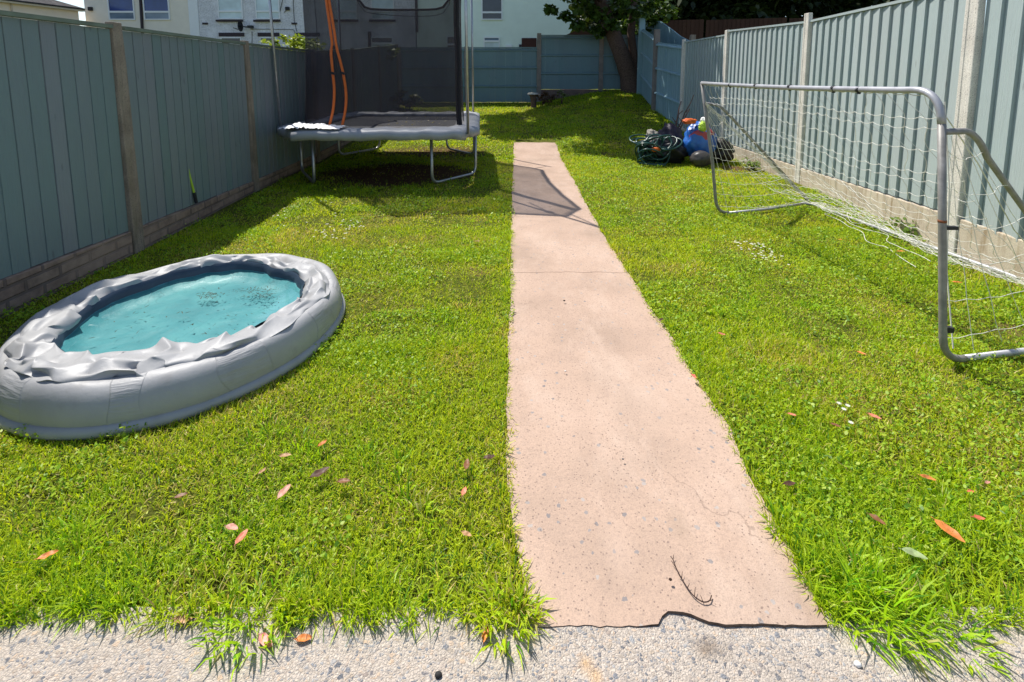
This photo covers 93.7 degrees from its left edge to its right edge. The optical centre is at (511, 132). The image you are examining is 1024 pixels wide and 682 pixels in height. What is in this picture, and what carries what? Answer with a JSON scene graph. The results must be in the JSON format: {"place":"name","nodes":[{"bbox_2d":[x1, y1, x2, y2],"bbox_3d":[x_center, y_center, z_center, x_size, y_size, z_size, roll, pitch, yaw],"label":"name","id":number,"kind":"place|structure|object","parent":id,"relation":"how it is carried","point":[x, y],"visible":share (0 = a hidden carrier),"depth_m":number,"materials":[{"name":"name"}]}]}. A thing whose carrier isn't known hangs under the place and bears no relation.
{"place":"outdoors","nodes":[
{"label":"outdoors","id":0,"kind":"place"},
{"bbox_2d":[0,0,84,25],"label":"bungalow","id":1,"kind":"object","parent":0,"point":[54,8],"visible":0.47,"depth_m":25.27,"materials":[{"name":"paint"}]},
{"bbox_2d":[198,0,304,50],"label":"terraced house","id":2,"kind":"structure","parent":0,"point":[239,20],"depth_m":27.42,"materials":[{"name":"white paint"}]},
{"bbox_2d":[217,0,243,18],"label":"window","id":3,"kind":"structure","parent":2,"relation":"in","point":[227,9],"depth_m":27.32,"materials":[{"name":"white glass"}]},
{"bbox_2d":[220,37,241,44],"bbox_3d":[-16.115,-4.866,27.583,1.190,1.257,0.071,0,7,0],"label":"window","id":4,"kind":"structure","parent":2,"relation":"in","point":[225,38],"depth_m":27.53,"materials":[{"name":"white plastic"}]},
{"bbox_2d":[255,0,280,18],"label":"window","id":5,"kind":"structure","parent":2,"relation":"in","point":[261,6],"depth_m":27.32,"materials":[{"name":"white glass"}]},
{"bbox_2d":[259,37,276,47],"bbox_3d":[-13.981,-4.866,27.583,0.963,1.257,0.071,0,7,0],"label":"window","id":6,"kind":"structure","parent":2,"relation":"in","point":[261,38],"depth_m":27.52,"materials":[{"name":"white plastic"}]},
{"bbox_2d":[0,90,1023,653],"bbox_3d":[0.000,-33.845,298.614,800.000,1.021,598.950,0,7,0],"label":"lawn","id":7,"kind":"structure","parent":0,"point":[358,175],"depth_m":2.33,"materials":[{"name":"plant"}]},
{"bbox_2d":[34,550,58,559],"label":"fallen leaf","id":8,"kind":"object","parent":7,"relation":"on","point":[45,555],"visible":1,"depth_m":1.32,"materials":[{"name":"orange plant"}]},
{"bbox_2d":[84,0,199,39],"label":"terraced house","id":9,"kind":"structure","parent":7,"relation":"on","point":[178,16],"depth_m":27.37,"materials":[{"name":"paint"}]},
{"bbox_2d":[107,0,135,19],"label":"window","id":10,"kind":"structure","parent":9,"relation":"in","point":[117,9],"depth_m":27.33,"materials":[{"name":"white glass"}]},
{"bbox_2d":[142,0,170,19],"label":"window","id":11,"kind":"structure","parent":9,"relation":"in","point":[152,9],"depth_m":27.33,"materials":[{"name":"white glass"}]},
{"bbox_2d":[0,253,345,440],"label":"paddling pool","id":12,"kind":"structure","parent":7,"relation":"on","point":[65,375],"depth_m":2.18,"materials":[{"name":"grey plastic"}]},
{"bbox_2d":[92,282,279,338],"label":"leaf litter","id":13,"kind":"object","parent":12,"relation":"on","point":[226,295],"visible":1,"depth_m":2.73,"materials":[{"name":"brown plant"}]},
{"bbox_2d":[0,10,350,317],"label":"board fence","id":14,"kind":"object","parent":7,"relation":"on","point":[112,134],"visible":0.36,"depth_m":3.54,"materials":[{"name":"green paint"}]},
{"bbox_2d":[189,170,197,202],"bbox_3d":[-2.943,0.453,4.425,0.028,0.402,0.064,3,7,22],"label":"garden stake","id":15,"kind":"object","parent":14,"relation":"attached to","point":[194,195],"visible":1,"depth_m":4.43,"materials":[{"name":"plastic"}]},
{"bbox_2d":[173,492,187,497],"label":"fallen leaf","id":16,"kind":"object","parent":7,"relation":"on","point":[180,495],"visible":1,"depth_m":1.50,"materials":[{"name":"beige plant"}]},
{"bbox_2d":[224,523,237,529],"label":"fallen leaf","id":17,"kind":"object","parent":7,"relation":"on","point":[232,526],"visible":1,"depth_m":1.40,"materials":[{"name":"plant"}]},
{"bbox_2d":[234,529,247,545],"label":"fallen leaf","id":18,"kind":"object","parent":7,"relation":"on","point":[241,536],"visible":1,"depth_m":1.37,"materials":[{"name":"pink plant"}]},
{"bbox_2d":[184,562,305,681],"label":"grass tussock","id":19,"kind":"object","parent":7,"relation":"on","point":[271,636],"depth_m":1.17,"materials":[{"name":"green plant"}]},
{"bbox_2d":[259,33,304,51],"bbox_3d":[-3.947,-0.696,8.572,1.372,2.175,0.981,0,7,0],"label":"shrub","id":20,"kind":"object","parent":7,"relation":"on","point":[295,41],"visible":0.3,"depth_m":8.39,"materials":[{"name":"green plant"}]},
{"bbox_2d":[276,484,290,499],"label":"fallen leaf","id":21,"kind":"object","parent":7,"relation":"on","point":[283,491],"visible":1,"depth_m":1.52,"materials":[{"name":"plant"}]},
{"bbox_2d":[279,453,290,456],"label":"fallen leaf","id":22,"kind":"object","parent":7,"relation":"on","point":[284,454],"visible":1,"depth_m":1.66,"materials":[{"name":"beige plant"}]},
{"bbox_2d":[307,467,329,478],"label":"fallen leaf","id":23,"kind":"object","parent":7,"relation":"on","point":[318,472],"visible":1,"depth_m":1.59,"materials":[{"name":"brown plant"}]},
{"bbox_2d":[335,478,350,482],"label":"fallen leaf","id":24,"kind":"object","parent":7,"relation":"on","point":[341,480],"visible":1,"depth_m":1.56,"materials":[{"name":"brown plant"}]},
{"bbox_2d":[268,0,479,182],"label":"trampoline","id":25,"kind":"object","parent":7,"relation":"on","point":[379,70],"visible":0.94,"depth_m":5.99,"materials":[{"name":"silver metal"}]},
{"bbox_2d":[279,122,344,128],"bbox_3d":[-2.380,-0.094,5.770,0.720,0.068,0.385,0,7,0],"label":"crumpled sheet","id":26,"kind":"object","parent":25,"relation":"on","point":[298,125],"visible":1,"depth_m":5.69,"materials":[{"name":"white fabric"}]},
{"bbox_2d":[461,530,471,535],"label":"fallen leaf","id":27,"kind":"object","parent":7,"relation":"on","point":[465,532],"visible":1,"depth_m":1.38,"materials":[{"name":"beige plant"}]},
{"bbox_2d":[464,459,469,470],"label":"fallen leaf","id":28,"kind":"object","parent":7,"relation":"on","point":[466,464],"visible":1,"depth_m":1.62,"materials":[{"name":"brown plant"}]},
{"bbox_2d":[482,454,494,458],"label":"fallen leaf","id":29,"kind":"object","parent":7,"relation":"on","point":[488,456],"visible":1,"depth_m":1.66,"materials":[{"name":"brown plant"}]},
{"bbox_2d":[462,563,556,668],"bbox_3d":[-0.018,1.180,1.177,0.219,0.080,0.232,5,8,36],"label":"grass tussock","id":30,"kind":"object","parent":7,"relation":"on","point":[525,624],"depth_m":1.18,"materials":[{"name":"green plant"}]},
{"bbox_2d":[0,89,1023,601],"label":"clover","id":31,"kind":"object","parent":7,"relation":"on","point":[694,317],"visible":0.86,"depth_m":2.64,"materials":[{"name":"green plant"}]},
{"bbox_2d":[528,93,537,107],"bbox_3d":[0.580,-0.830,13.243,0.290,0.550,0.290,0,7,0],"label":"stump","id":32,"kind":"object","parent":7,"relation":"on","point":[533,99],"visible":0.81,"depth_m":13.17,"materials":[{"name":"plant"}]},
{"bbox_2d":[536,90,559,104],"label":"shrub","id":33,"kind":"object","parent":7,"relation":"on","point":[552,97],"visible":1,"depth_m":13.24,"materials":[{"name":"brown plant"}]},
{"bbox_2d":[462,33,637,102],"bbox_3d":[0.316,-1.709,14.097,7.548,2.400,0.110,0,7,0],"label":"rail fence","id":34,"kind":"object","parent":7,"relation":"on","point":[570,65],"visible":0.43,"depth_m":14.06,"materials":[{"name":"blue paint"}]},
{"bbox_2d":[557,89,566,103],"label":"shrub","id":35,"kind":"object","parent":7,"relation":"on","point":[562,93],"visible":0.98,"depth_m":13.17,"materials":[{"name":"green plant"}]},
{"bbox_2d":[277,153,852,423],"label":"daisies","id":36,"kind":"object","parent":7,"relation":"on","point":[848,405],"visible":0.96,"depth_m":3.69,"materials":[{"name":"white plant"}]},
{"bbox_2d":[567,30,591,34],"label":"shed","id":37,"kind":"structure","parent":7,"relation":"on","point":[581,32],"depth_m":16.32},
{"bbox_2d":[568,0,650,74],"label":"broadleaf tree","id":38,"kind":"object","parent":7,"relation":"on","point":[588,22],"visible":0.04,"depth_m":18.64,"materials":[{"name":"green plant"}]},
{"bbox_2d":[543,0,679,93],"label":"sycamore tree","id":39,"kind":"object","parent":7,"relation":"on","point":[625,58],"visible":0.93,"depth_m":13.39,"materials":[{"name":"green plant"}]},
{"bbox_2d":[629,134,682,165],"bbox_3d":[2.268,0.235,7.463,0.821,0.459,0.695,0,7,0],"label":"garden hose","id":40,"kind":"object","parent":7,"relation":"on","point":[643,148],"visible":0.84,"depth_m":7.34,"materials":[{"name":"green rubber"}]},
{"bbox_2d":[636,18,681,125],"bbox_3d":[3.506,-1.606,11.697,0.214,2.750,3.603,0,7,2],"label":"rail fence","id":41,"kind":"object","parent":7,"relation":"on","point":[658,73],"visible":0.79,"depth_m":11.36,"materials":[{"name":"blue paint"}]},
{"bbox_2d":[636,134,687,163],"bbox_3d":[2.412,0.244,7.611,0.908,0.463,0.660,0,7,0],"label":"rubble sack","id":42,"kind":"object","parent":7,"relation":"on","point":[678,154],"visible":0.52,"depth_m":7.42,"materials":[{"name":"black plastic"}]},
{"bbox_2d":[645,129,658,137],"bbox_3d":[2.284,0.051,7.834,0.230,0.250,0.227,0,7,0],"label":"bag","id":43,"kind":"object","parent":42,"relation":"on","point":[650,131],"visible":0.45,"depth_m":7.79,"materials":[{"name":"white plastic"}]},
{"bbox_2d":[645,21,695,44],"bbox_3d":[4.114,-1.810,12.855,0.207,2.888,3.292,-1,7,-5],"label":"board fence","id":44,"kind":"object","parent":7,"relation":"on","point":[669,35],"visible":0.25,"depth_m":12.87,"materials":[{"name":"blue paint"}]},
{"bbox_2d":[658,122,683,138],"bbox_3d":[2.633,0.118,8.017,0.440,0.607,0.442,0,7,0],"label":"rubble sack","id":45,"kind":"object","parent":7,"relation":"on","point":[671,129],"visible":0.34,"depth_m":7.90,"materials":[{"name":"black plastic"}]},
{"bbox_2d":[677,95,693,127],"bbox_3d":[2.885,-0.193,8.240,0.708,0.923,0.078,-4,8,-33],"label":"branch","id":46,"kind":"object","parent":45,"relation":"on","point":[684,113],"visible":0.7,"depth_m":8.27,"materials":[{"name":"brown plant"}]},
{"bbox_2d":[637,0,743,37],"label":"broadleaf tree","id":47,"kind":"object","parent":7,"relation":"on","point":[687,9],"visible":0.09,"depth_m":16.63,"materials":[{"name":"green plant"}]},
{"bbox_2d":[683,121,716,156],"bbox_3d":[2.932,0.108,7.494,0.532,0.645,0.424,0,7,0],"label":"plastic bag","id":48,"kind":"object","parent":7,"relation":"on","point":[695,139],"visible":0.54,"depth_m":7.34,"materials":[{"name":"blue plastic"}]},
{"bbox_2d":[682,118,696,123],"bbox_3d":[2.727,-0.184,7.392,0.239,0.092,0.158,0,7,0],"label":"cloth","id":49,"kind":"object","parent":48,"relation":"on","point":[689,121],"visible":1,"depth_m":7.34,"materials":[{"name":"orange fabric"}]},
{"bbox_2d":[698,121,705,131],"bbox_3d":[2.884,-0.107,7.257,0.126,0.165,0.148,0,7,0],"label":"cloth","id":50,"kind":"object","parent":48,"relation":"on","point":[702,126],"visible":0.86,"depth_m":7.22,"materials":[{"name":"fabric"}]},
{"bbox_2d":[690,150,710,166],"bbox_3d":[2.834,0.381,7.192,0.317,0.242,0.277,0,7,0],"label":"ball","id":51,"kind":"object","parent":7,"relation":"on","point":[699,158],"visible":0.95,"depth_m":7.10,"materials":[{"name":"grey rubber"}]},
{"bbox_2d":[713,138,734,163],"bbox_3d":[3.267,0.270,7.572,0.467,0.404,0.436,0,7,0],"label":"rubble sack","id":52,"kind":"object","parent":7,"relation":"on","point":[730,155],"visible":0.56,"depth_m":7.42,"materials":[{"name":"black plastic"}]},
{"bbox_2d":[635,17,820,40],"bbox_3d":[8.567,-2.419,15.021,9.549,2.406,0.023,2,7,17],"label":"board fence","id":53,"kind":"object","parent":7,"relation":"on","point":[713,27],"visible":0.2,"depth_m":15.51,"materials":[{"name":"brown wood"}]},
{"bbox_2d":[739,157,760,170],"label":"weed","id":54,"kind":"object","parent":7,"relation":"on","point":[753,164],"visible":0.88,"depth_m":6.96,"materials":[{"name":"green plant"}]},
{"bbox_2d":[690,0,812,33],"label":"broadleaf tree","id":55,"kind":"object","parent":7,"relation":"on","point":[751,9],"visible":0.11,"depth_m":16.32,"materials":[{"name":"green plant"}]},
{"bbox_2d":[749,497,816,552],"bbox_3d":[0.816,1.157,1.423,0.176,0.070,0.177,-5,8,-35],"label":"grass tussock","id":56,"kind":"object","parent":7,"relation":"on","point":[787,513],"depth_m":1.44,"materials":[{"name":"green plant"}]},
{"bbox_2d":[783,480,794,485],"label":"fallen leaf","id":57,"kind":"object","parent":7,"relation":"on","point":[789,483],"visible":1,"depth_m":1.55,"materials":[{"name":"brown plant"}]},
{"bbox_2d":[770,0,855,25],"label":"broadleaf tree","id":58,"kind":"object","parent":7,"relation":"on","point":[824,8],"visible":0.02,"depth_m":17.55,"materials":[{"name":"green plant"}]},
{"bbox_2d":[679,0,1023,287],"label":"board fence","id":59,"kind":"object","parent":7,"relation":"on","point":[960,63],"visible":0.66,"depth_m":4.33,"materials":[{"name":"green paint"}]},
{"bbox_2d":[802,520,905,615],"bbox_3d":[0.908,1.167,1.282,0.261,0.088,0.263,-5,8,-36],"label":"grass tussock","id":60,"kind":"object","parent":7,"relation":"on","point":[868,570],"depth_m":1.28,"materials":[{"name":"green plant"}]},
{"bbox_2d":[803,0,916,15],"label":"broadleaf tree","id":61,"kind":"object","parent":7,"relation":"on","point":[854,5],"visible":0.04,"depth_m":18.11,"materials":[{"name":"green plant"}]},
{"bbox_2d":[700,81,1023,361],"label":"football goal","id":62,"kind":"object","parent":7,"relation":"on","point":[944,226],"visible":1,"depth_m":2.61,"materials":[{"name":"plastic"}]},
{"bbox_2d":[866,412,880,418],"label":"fallen leaf","id":63,"kind":"object","parent":7,"relation":"on","point":[873,415],"visible":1,"depth_m":1.86,"materials":[{"name":"plant"}]},
{"bbox_2d":[866,512,885,524],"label":"fallen leaf","id":64,"kind":"object","parent":7,"relation":"on","point":[876,517],"visible":1,"depth_m":1.42,"materials":[{"name":"brown plant"}]},
{"bbox_2d":[807,538,965,681],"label":"grass tussock","id":65,"kind":"object","parent":7,"relation":"on","point":[923,629],"depth_m":1.17,"materials":[{"name":"green plant"}]},
{"bbox_2d":[889,217,921,236],"bbox_3d":[3.439,0.813,4.084,0.299,0.215,0.337,0,7,0],"label":"weed","id":66,"kind":"object","parent":7,"relation":"on","point":[906,229],"visible":0.45,"depth_m":4.06,"materials":[{"name":"green plant"}]},
{"bbox_2d":[899,547,927,558],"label":"fallen leaf","id":67,"kind":"object","parent":7,"relation":"on","point":[911,551],"visible":1,"depth_m":1.32,"materials":[{"name":"green plant"}]},
{"bbox_2d":[918,474,934,479],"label":"fallen leaf","id":68,"kind":"object","parent":7,"relation":"on","point":[926,476],"visible":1,"depth_m":1.57,"materials":[{"name":"orange plant"}]},
{"bbox_2d":[932,517,964,541],"bbox_3d":[1.259,1.146,1.388,0.032,0.007,0.085,-3,7,-21],"label":"fallen leaf","id":69,"kind":"object","parent":7,"relation":"on","point":[949,530],"visible":1,"depth_m":1.39,"materials":[{"name":"orange plant"}]},
{"bbox_2d":[897,575,1020,680],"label":"grass tussock","id":70,"kind":"object","parent":7,"relation":"on","point":[970,635],"depth_m":1.15,"materials":[{"name":"green plant"}]},
{"bbox_2d":[971,514,984,519],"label":"fallen leaf","id":71,"kind":"object","parent":7,"relation":"on","point":[978,517],"visible":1,"depth_m":1.43,"materials":[{"name":"red plant"}]},
{"bbox_2d":[0,607,1023,681],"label":"pavement","id":72,"kind":"structure","parent":0,"point":[676,648],"depth_m":1.12,"materials":[{"name":"concrete"}]},
{"bbox_2d":[170,614,192,623],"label":"fallen leaf","id":73,"kind":"object","parent":72,"relation":"on","point":[182,619],"visible":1,"depth_m":1.19,"materials":[{"name":"brown plant"}]},
{"bbox_2d":[258,632,271,646],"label":"fallen leaf","id":74,"kind":"object","parent":72,"relation":"on","point":[265,638],"visible":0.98,"depth_m":1.15,"materials":[{"name":"plant"}]},
{"bbox_2d":[294,634,311,641],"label":"fallen leaf","id":75,"kind":"object","parent":72,"relation":"on","point":[303,637],"visible":1,"depth_m":1.15,"materials":[{"name":"orange plant"}]},
{"bbox_2d":[435,671,441,678],"bbox_3d":[-0.166,1.220,1.081,0.017,0.010,0.013,0,7,0],"label":"pebble","id":76,"kind":"object","parent":72,"relation":"on","point":[438,674],"visible":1,"depth_m":1.08,"materials":[{"name":"stone"}]},
{"bbox_2d":[481,626,488,644],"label":"fallen leaf","id":77,"kind":"object","parent":72,"relation":"on","point":[484,637],"visible":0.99,"depth_m":1.15,"materials":[{"name":"orange plant"}]},
{"bbox_2d":[854,660,861,667],"bbox_3d":[0.793,1.218,1.101,0.017,0.010,0.013,0,7,0],"label":"pebble","id":78,"kind":"object","parent":72,"relation":"on","point":[857,664],"visible":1,"depth_m":1.10,"materials":[{"name":"stone"}]},
{"bbox_2d":[461,0,579,71],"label":"terraced house","id":79,"kind":"structure","parent":0,"point":[509,23],"depth_m":27.45,"materials":[{"name":"paint"}]},
{"bbox_2d":[481,0,501,19],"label":"window","id":80,"kind":"structure","parent":79,"relation":"in","point":[490,9],"depth_m":27.33,"materials":[{"name":"grey glass"}]},
{"bbox_2d":[484,37,499,46],"bbox_3d":[-1.167,-4.874,27.582,0.927,1.272,0.071,0,7,0],"label":"window","id":81,"kind":"structure","parent":79,"relation":"in","point":[488,41],"depth_m":27.53,"materials":[{"name":"white plastic"}]},
{"bbox_2d":[522,38,536,46],"bbox_3d":[0.982,-4.572,27.625,0.853,1.760,0.056,0,7,0],"label":"door","id":82,"kind":"structure","parent":79,"relation":"in","point":[526,42],"depth_m":27.53,"materials":[{"name":"brown wood"}]},
{"bbox_2d":[57,0,986,31],"label":"sky","id":83,"kind":"structure","parent":0,"point":[80,3],"materials":[{"name":"white"}]},
{"bbox_2d":[505,142,827,627],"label":"path","id":84,"kind":"structure","parent":0,"point":[607,531],"depth_m":1.69,"materials":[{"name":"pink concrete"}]},
{"bbox_2d":[670,554,712,602],"bbox_3d":[0.467,1.184,1.271,0.041,0.008,0.134,-4,8,-32],"label":"twig","id":85,"kind":"object","parent":84,"relation":"on","point":[709,600],"visible":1,"depth_m":1.25,"materials":[{"name":"wood"}]},
{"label":"branch","id":86,"kind":"object","parent":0,"visible":0},
{"bbox_2d":[672,101,682,125],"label":"branch","id":87,"kind":"object","parent":86,"relation":"on","point":[676,121],"visible":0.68,"depth_m":8.27,"materials":[{"name":"brown plant"}]}
]}

